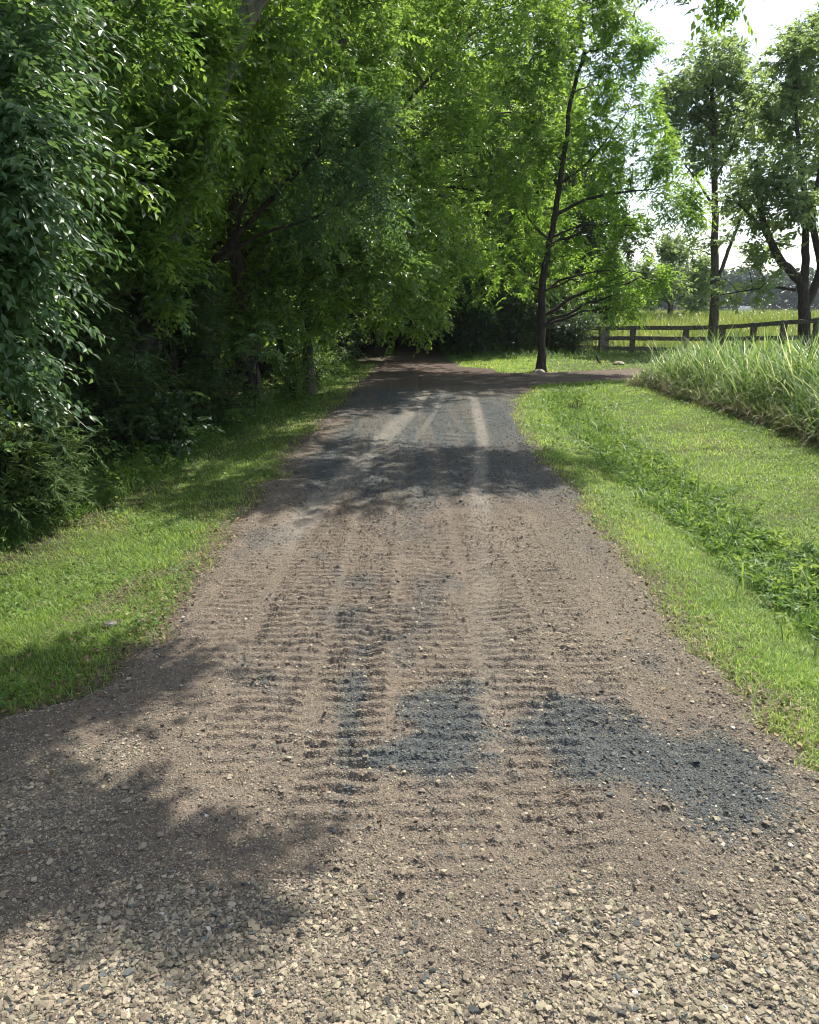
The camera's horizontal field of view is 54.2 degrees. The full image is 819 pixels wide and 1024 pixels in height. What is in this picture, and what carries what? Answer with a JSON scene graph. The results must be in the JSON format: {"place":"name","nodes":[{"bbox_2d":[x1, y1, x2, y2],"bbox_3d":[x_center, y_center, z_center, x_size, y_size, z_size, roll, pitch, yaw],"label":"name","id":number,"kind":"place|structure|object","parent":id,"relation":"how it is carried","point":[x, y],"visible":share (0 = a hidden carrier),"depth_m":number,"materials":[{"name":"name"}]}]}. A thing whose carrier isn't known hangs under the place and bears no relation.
{"place":"outdoors","nodes":[
{"label":"outdoors","id":0,"kind":"place"},
{"bbox_2d":[0,363,373,717],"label":"grass","id":1,"kind":"structure","parent":0,"point":[41,616],"depth_m":5.08,"materials":[{"name":"green plant"}]},
{"bbox_2d":[0,338,818,1023],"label":"road","id":2,"kind":"structure","parent":0,"point":[404,366],"depth_m":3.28,"materials":[{"name":"gravel"}]},
{"bbox_2d":[0,850,56,858],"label":"twig","id":3,"kind":"object","parent":2,"relation":"on","point":[26,851],"visible":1,"depth_m":2.39,"materials":[{"name":"wood"}]},
{"bbox_2d":[557,788,592,796],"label":"twig","id":4,"kind":"object","parent":2,"relation":"on","point":[571,789],"visible":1,"depth_m":2.68,"materials":[{"name":"beige wood"}]},
{"bbox_2d":[0,319,818,774],"bbox_3d":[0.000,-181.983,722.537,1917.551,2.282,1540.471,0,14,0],"label":"ground","id":5,"kind":"structure","parent":0,"point":[376,359],"depth_m":6.28,"materials":[{"name":"green plant"}]},
{"bbox_2d":[0,397,29,545],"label":"shrub","id":6,"kind":"object","parent":5,"relation":"on","point":[8,449],"visible":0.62,"depth_m":5.73,"materials":[{"name":"green plant"}]},
{"bbox_2d":[8,473,86,529],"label":"grass clump","id":7,"kind":"object","parent":5,"relation":"on","point":[38,510],"visible":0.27,"depth_m":6.24,"materials":[{"name":"green plant"}]},
{"bbox_2d":[9,0,102,312],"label":"woodland tree","id":8,"kind":"object","parent":5,"relation":"on","point":[91,306],"visible":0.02,"depth_m":6.57,"materials":[{"name":"green plant"}]},
{"bbox_2d":[0,341,120,538],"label":"shrub","id":9,"kind":"object","parent":5,"relation":"on","point":[23,482],"visible":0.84,"depth_m":6.08,"materials":[{"name":"green plant"}]},
{"bbox_2d":[13,367,127,506],"bbox_3d":[-3.319,-0.487,7.023,1.414,1.484,1.311,6,15,22],"label":"shrub","id":10,"kind":"object","parent":5,"relation":"on","point":[99,426],"visible":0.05,"depth_m":7.17,"materials":[{"name":"green plant"}]},
{"bbox_2d":[0,147,155,415],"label":"cedar tree","id":11,"kind":"object","parent":5,"relation":"on","point":[98,209],"visible":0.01,"depth_m":9.78,"materials":[{"name":"green plant"}]},
{"bbox_2d":[0,0,156,467],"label":"leafy tree","id":12,"kind":"object","parent":5,"relation":"on","point":[34,166],"visible":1,"depth_m":4.61,"materials":[{"name":"green plant"}]},
{"bbox_2d":[2,147,189,463],"bbox_3d":[-3.775,-2.143,8.534,2.648,3.460,2.454,12,19,40],"label":"cedar tree","id":13,"kind":"object","parent":5,"relation":"on","point":[99,387],"visible":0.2,"depth_m":8.55,"materials":[{"name":"green plant"}]},
{"bbox_2d":[0,0,209,349],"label":"leafy tree","id":14,"kind":"object","parent":5,"relation":"on","point":[154,12],"visible":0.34,"depth_m":6.87,"materials":[{"name":"green plant"}]},
{"bbox_2d":[104,620,117,626],"bbox_3d":[-1.550,0.580,4.150,0.076,0.030,0.056,0,14,0],"label":"stone","id":15,"kind":"object","parent":5,"relation":"on","point":[110,623],"visible":0.89,"depth_m":4.13,"materials":[{"name":"grey stone"}]},
{"bbox_2d":[79,297,184,445],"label":"sapling","id":16,"kind":"object","parent":5,"relation":"on","point":[139,359],"visible":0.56,"depth_m":9.34,"materials":[{"name":"green plant"}]},
{"bbox_2d":[35,0,232,396],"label":"woodland tree","id":17,"kind":"object","parent":5,"relation":"on","point":[131,313],"depth_m":12.89,"materials":[{"name":"green plant"}]},
{"bbox_2d":[101,374,224,464],"bbox_3d":[-2.740,-0.923,8.997,1.276,1.277,1.169,0,14,0],"label":"shrub","id":18,"kind":"object","parent":5,"relation":"on","point":[185,409],"visible":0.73,"depth_m":8.87,"materials":[{"name":"green plant"}]},
{"bbox_2d":[0,355,358,554],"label":"undergrowth","id":19,"kind":"object","parent":5,"relation":"on","point":[138,471],"visible":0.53,"depth_m":8.38,"materials":[{"name":"green plant"}]},
{"bbox_2d":[99,199,277,431],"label":"cedar tree","id":20,"kind":"object","parent":5,"relation":"on","point":[196,350],"visible":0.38,"depth_m":10.42,"materials":[{"name":"green plant"}]},
{"bbox_2d":[88,0,340,377],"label":"woodland tree","id":21,"kind":"object","parent":5,"relation":"on","point":[208,232],"visible":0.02,"depth_m":14.69,"materials":[{"name":"green plant"}]},
{"bbox_2d":[185,366,243,426],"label":"shrub","id":22,"kind":"object","parent":5,"relation":"on","point":[217,401],"visible":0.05,"depth_m":11.38,"materials":[{"name":"green plant"}]},
{"bbox_2d":[100,0,353,387],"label":"woodland tree","id":23,"kind":"object","parent":5,"relation":"on","point":[271,361],"depth_m":17.66,"materials":[{"name":"green plant"}]},
{"bbox_2d":[131,92,352,377],"bbox_3d":[-4.144,-6.821,19.570,6.586,7.547,6.668,11,18,36],"label":"woodland tree","id":24,"kind":"object","parent":5,"relation":"on","point":[237,358],"visible":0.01,"depth_m":19.10,"materials":[{"name":"green plant"}]},
{"bbox_2d":[223,319,298,413],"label":"sapling","id":25,"kind":"object","parent":5,"relation":"on","point":[245,344],"visible":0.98,"depth_m":12.03,"materials":[{"name":"green plant"}]},
{"bbox_2d":[179,93,362,362],"bbox_3d":[-4.532,-8.100,23.096,7.323,8.288,7.234,4,15,15],"label":"woodland tree","id":26,"kind":"object","parent":5,"relation":"on","point":[348,276],"visible":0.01,"depth_m":23.43,"materials":[{"name":"green plant"}]},
{"bbox_2d":[262,349,324,400],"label":"shrub","id":27,"kind":"object","parent":5,"relation":"on","point":[297,384],"visible":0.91,"depth_m":14.82,"materials":[{"name":"green plant"}]},
{"bbox_2d":[154,0,448,404],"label":"leafy tree","id":28,"kind":"object","parent":5,"relation":"on","point":[238,264],"visible":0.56,"depth_m":13.17,"materials":[{"name":"green plant"}]},
{"bbox_2d":[227,276,269,402],"bbox_3d":[-2.640,-2.809,13.414,0.537,2.234,0.712,8,16,29],"label":"ivy","id":29,"kind":"object","parent":28,"relation":"attached to","point":[250,370],"visible":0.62,"depth_m":13.42,"materials":[{"name":"green plant"}]},
{"bbox_2d":[279,335,352,389],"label":"shrub","id":30,"kind":"object","parent":5,"relation":"on","point":[317,375],"visible":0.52,"depth_m":16.65,"materials":[{"name":"green plant"}]},
{"bbox_2d":[279,312,356,375],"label":"shrub","id":31,"kind":"object","parent":5,"relation":"on","point":[328,349],"visible":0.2,"depth_m":18.81,"materials":[{"name":"green plant"}]},
{"bbox_2d":[206,29,444,416],"bbox_3d":[-1.286,-3.725,11.249,3.534,5.344,2.698,0,14,0],"label":"leafy tree","id":32,"kind":"object","parent":5,"relation":"on","point":[360,133],"visible":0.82,"depth_m":10.93,"materials":[{"name":"green plant"}]},
{"bbox_2d":[326,294,371,368],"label":"shrub","id":33,"kind":"object","parent":5,"relation":"on","point":[344,343],"visible":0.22,"depth_m":22.05,"materials":[{"name":"green plant"}]},
{"bbox_2d":[336,307,373,360],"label":"shrub","id":34,"kind":"object","parent":5,"relation":"on","point":[372,341],"visible":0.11,"depth_m":25.85,"materials":[{"name":"green plant"}]},
{"bbox_2d":[347,316,370,354],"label":"bush","id":35,"kind":"object","parent":5,"relation":"on","point":[357,337],"visible":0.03,"depth_m":29.20,"materials":[{"name":"green plant"}]},
{"bbox_2d":[317,75,409,353],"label":"woodland tree","id":36,"kind":"object","parent":5,"relation":"on","point":[368,302],"depth_m":27.27,"materials":[{"name":"green plant"}]},
{"bbox_2d":[282,1,447,358],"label":"woodland tree","id":37,"kind":"object","parent":5,"relation":"on","point":[379,329],"visible":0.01,"depth_m":24.23,"materials":[{"name":"green plant"}]},
{"bbox_2d":[360,0,433,345],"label":"woodland tree","id":38,"kind":"object","parent":5,"relation":"on","point":[373,336],"depth_m":35.76,"materials":[{"name":"green plant"}]},
{"bbox_2d":[357,0,449,333],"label":"woodland tree","id":39,"kind":"object","parent":5,"relation":"on","point":[410,93],"depth_m":30.09,"materials":[{"name":"green plant"}]},
{"bbox_2d":[49,0,764,438],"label":"leafy tree","id":40,"kind":"object","parent":5,"relation":"on","point":[233,96],"visible":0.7,"depth_m":9.06,"materials":[{"name":"green plant"}]},
{"bbox_2d":[0,398,818,760],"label":"clover","id":41,"kind":"object","parent":5,"relation":"on","point":[156,620],"visible":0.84,"depth_m":6.05,"materials":[{"name":"green plant"}]},
{"bbox_2d":[0,374,818,780],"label":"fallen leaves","id":42,"kind":"object","parent":5,"relation":"on","point":[800,744],"visible":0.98,"depth_m":3.95,"materials":[{"name":"brown plant"}]},
{"bbox_2d":[0,383,818,759],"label":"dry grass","id":43,"kind":"structure","parent":5,"relation":"on","point":[540,449],"depth_m":6.46,"materials":[{"name":"plant"}]},
{"bbox_2d":[344,1,479,349],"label":"woodland tree","id":44,"kind":"object","parent":5,"relation":"on","point":[387,344],"depth_m":33.09,"materials":[{"name":"green plant"}]},
{"bbox_2d":[404,322,438,342],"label":"bush","id":45,"kind":"object","parent":5,"relation":"on","point":[426,337],"visible":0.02,"depth_m":37.60,"materials":[{"name":"green plant"}]},
{"bbox_2d":[375,1,488,340],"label":"woodland tree","id":46,"kind":"object","parent":5,"relation":"on","point":[401,338],"depth_m":38.20,"materials":[{"name":"green plant"}]},
{"bbox_2d":[279,0,606,394],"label":"leafy tree","id":47,"kind":"object","parent":5,"relation":"on","point":[426,164],"visible":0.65,"depth_m":15.61,"materials":[{"name":"green plant"}]},
{"bbox_2d":[433,306,463,345],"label":"bush","id":48,"kind":"object","parent":5,"relation":"on","point":[447,335],"visible":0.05,"depth_m":33.56,"materials":[{"name":"green plant"}]},
{"bbox_2d":[396,166,507,345],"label":"woodland tree","id":49,"kind":"object","parent":5,"relation":"on","point":[409,325],"visible":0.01,"depth_m":35.96,"materials":[{"name":"green plant"}]},
{"bbox_2d":[411,11,508,333],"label":"woodland tree","id":50,"kind":"object","parent":5,"relation":"on","point":[482,43],"depth_m":43.81,"materials":[{"name":"green plant"}]},
{"bbox_2d":[431,245,501,353],"bbox_3d":[1.896,-7.584,28.980,3.027,4.167,2.664,0,14,0],"label":"bush","id":51,"kind":"object","parent":5,"relation":"on","point":[459,323],"visible":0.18,"depth_m":29.08,"materials":[{"name":"green plant"}]},
{"bbox_2d":[295,0,644,362],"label":"leafy tree","id":52,"kind":"object","parent":5,"relation":"on","point":[531,122],"visible":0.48,"depth_m":19.41,"materials":[{"name":"green plant"}]},
{"bbox_2d":[434,267,508,346],"bbox_3d":[2.340,-8.143,31.177,3.468,4.422,3.546,0,14,0],"label":"bush","id":53,"kind":"object","parent":5,"relation":"on","point":[483,321],"visible":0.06,"depth_m":30.98,"materials":[{"name":"green plant"}]},
{"bbox_2d":[434,272,518,355],"bbox_3d":[2.143,-6.425,26.748,3.010,3.126,2.847,5,15,19],"label":"bush","id":54,"kind":"object","parent":5,"relation":"on","point":[478,335],"visible":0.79,"depth_m":26.66,"materials":[{"name":"green plant"}]},
{"bbox_2d":[422,58,597,346],"bbox_3d":[3.083,-11.839,31.301,7.556,10.934,7.688,13,19,42],"label":"woodland tree","id":55,"kind":"object","parent":5,"relation":"on","point":[573,178],"visible":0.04,"depth_m":30.05,"materials":[{"name":"green plant"}]},
{"bbox_2d":[432,75,589,350],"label":"leafy tree","id":56,"kind":"object","parent":5,"relation":"on","point":[506,219],"visible":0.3,"depth_m":27.03,"materials":[{"name":"green plant"}]},
{"bbox_2d":[470,259,560,352],"bbox_3d":[3.667,-6.874,27.402,3.108,3.458,3.116,-12,19,-40],"label":"bush","id":57,"kind":"object","parent":5,"relation":"on","point":[509,325],"visible":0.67,"depth_m":27.33,"materials":[{"name":"green plant"}]},
{"bbox_2d":[446,49,600,343],"bbox_3d":[4.537,-12.639,32.005,7.504,11.871,7.000,8,16,28],"label":"woodland tree","id":58,"kind":"object","parent":5,"relation":"on","point":[558,91],"visible":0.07,"depth_m":30.11,"materials":[{"name":"green plant"}]},
{"bbox_2d":[465,20,614,323],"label":"woodland tree","id":59,"kind":"object","parent":5,"relation":"on","point":[574,111],"visible":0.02,"depth_m":33.17,"materials":[{"name":"green plant"}]},
{"bbox_2d":[507,276,592,350],"bbox_3d":[4.774,-6.736,27.978,3.410,2.916,2.747,0,14,0],"label":"bush","id":60,"kind":"object","parent":5,"relation":"on","point":[550,339],"visible":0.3,"depth_m":27.80,"materials":[{"name":"green plant"}]},
{"bbox_2d":[439,338,678,362],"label":"undergrowth","id":61,"kind":"object","parent":5,"relation":"on","point":[506,354],"visible":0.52,"depth_m":26.05,"materials":[{"name":"green plant"}]},
{"bbox_2d":[566,399,581,408],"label":"dead weed","id":62,"kind":"object","parent":5,"relation":"on","point":[574,404],"visible":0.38,"depth_m":13.57,"materials":[{"name":"beige plant"}]},
{"bbox_2d":[536,296,612,353],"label":"bush","id":63,"kind":"object","parent":5,"relation":"on","point":[572,336],"visible":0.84,"depth_m":26.69,"materials":[{"name":"green plant"}]},
{"bbox_2d":[498,137,663,339],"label":"woodland tree","id":64,"kind":"object","parent":5,"relation":"on","point":[589,235],"visible":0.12,"depth_m":31.16,"materials":[{"name":"green plant"}]},
{"bbox_2d":[461,15,720,371],"bbox_3d":[4.372,-7.614,19.914,6.368,8.465,3.262,0,14,0],"label":"locust tree","id":65,"kind":"object","parent":5,"relation":"on","point":[635,54],"visible":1,"depth_m":19.69,"materials":[{"name":"green plant"}]},
{"bbox_2d":[613,361,623,364],"bbox_3d":[5.929,-4.201,22.664,0.327,0.149,0.268,0,14,0],"label":"stone","id":66,"kind":"object","parent":5,"relation":"on","point":[618,362],"visible":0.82,"depth_m":22.57,"materials":[{"name":"beige stone"}]},
{"bbox_2d":[608,230,724,318],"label":"tree","id":67,"kind":"object","parent":5,"relation":"on","point":[672,251],"visible":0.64,"depth_m":47.33,"materials":[{"name":"green plant"}]},
{"bbox_2d":[528,383,818,662],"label":"weeds","id":68,"kind":"object","parent":5,"relation":"on","point":[777,575],"visible":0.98,"depth_m":6.42,"materials":[{"name":"green plant"}]},
{"bbox_2d":[578,318,818,355],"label":"board fence","id":69,"kind":"object","parent":5,"relation":"on","point":[604,338],"visible":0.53,"depth_m":25.97,"materials":[{"name":"brown wood"}]},
{"bbox_2d":[584,266,818,313],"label":"distant woods","id":70,"kind":"object","parent":5,"relation":"on","point":[784,298],"visible":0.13,"depth_m":230.82,"materials":[{"name":"green plant"}]},
{"bbox_2d":[619,367,818,454],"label":"dry grass","id":71,"kind":"structure","parent":5,"relation":"on","point":[699,399],"depth_m":11.49,"materials":[{"name":"plant"}]},
{"bbox_2d":[637,21,806,345],"bbox_3d":[10.575,-11.052,28.230,5.283,10.766,4.248,0,14,0],"label":"fence line tree","id":72,"kind":"object","parent":5,"relation":"on","point":[708,79],"visible":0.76,"depth_m":27.14,"materials":[{"name":"green plant"}]},
{"bbox_2d":[627,319,818,449],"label":"tall grass","id":73,"kind":"structure","parent":5,"relation":"on","point":[795,376],"depth_m":12.13,"materials":[{"name":"green plant"}]},
{"bbox_2d":[738,306,754,311],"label":"farm shed","id":74,"kind":"structure","parent":5,"relation":"on","point":[744,307],"depth_m":195.49,"materials":[{"name":"white metal"}]},
{"bbox_2d":[697,2,818,350],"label":"fence line tree","id":75,"kind":"object","parent":5,"relation":"on","point":[792,94],"visible":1,"depth_m":23.09,"materials":[{"name":"green plant"}]},
{"bbox_2d":[758,755,772,762],"bbox_3d":[1.296,0.903,2.915,0.064,0.020,0.060,11,18,38],"label":"stone","id":76,"kind":"object","parent":5,"relation":"on","point":[763,759],"visible":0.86,"depth_m":2.90,"materials":[{"name":"beige stone"}]},
{"bbox_2d":[431,368,650,387],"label":"path","id":77,"kind":"structure","parent":0,"point":[552,377],"depth_m":19.02,"materials":[{"name":"gravel"}]},
{"bbox_2d":[457,0,818,274],"label":"sky","id":78,"kind":"structure","parent":0,"point":[670,19],"materials":[{"name":"white"}]},
{"bbox_2d":[486,308,818,352],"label":"meadow grass","id":79,"kind":"structure","parent":0,"point":[726,316],"depth_m":38.95,"materials":[{"name":"green plant"}]},
{"bbox_2d":[652,304,813,317],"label":"wildflowers","id":80,"kind":"object","parent":79,"relation":"on","point":[735,310],"visible":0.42,"depth_m":45.23,"materials":[{"name":"white plant"}]}
]}

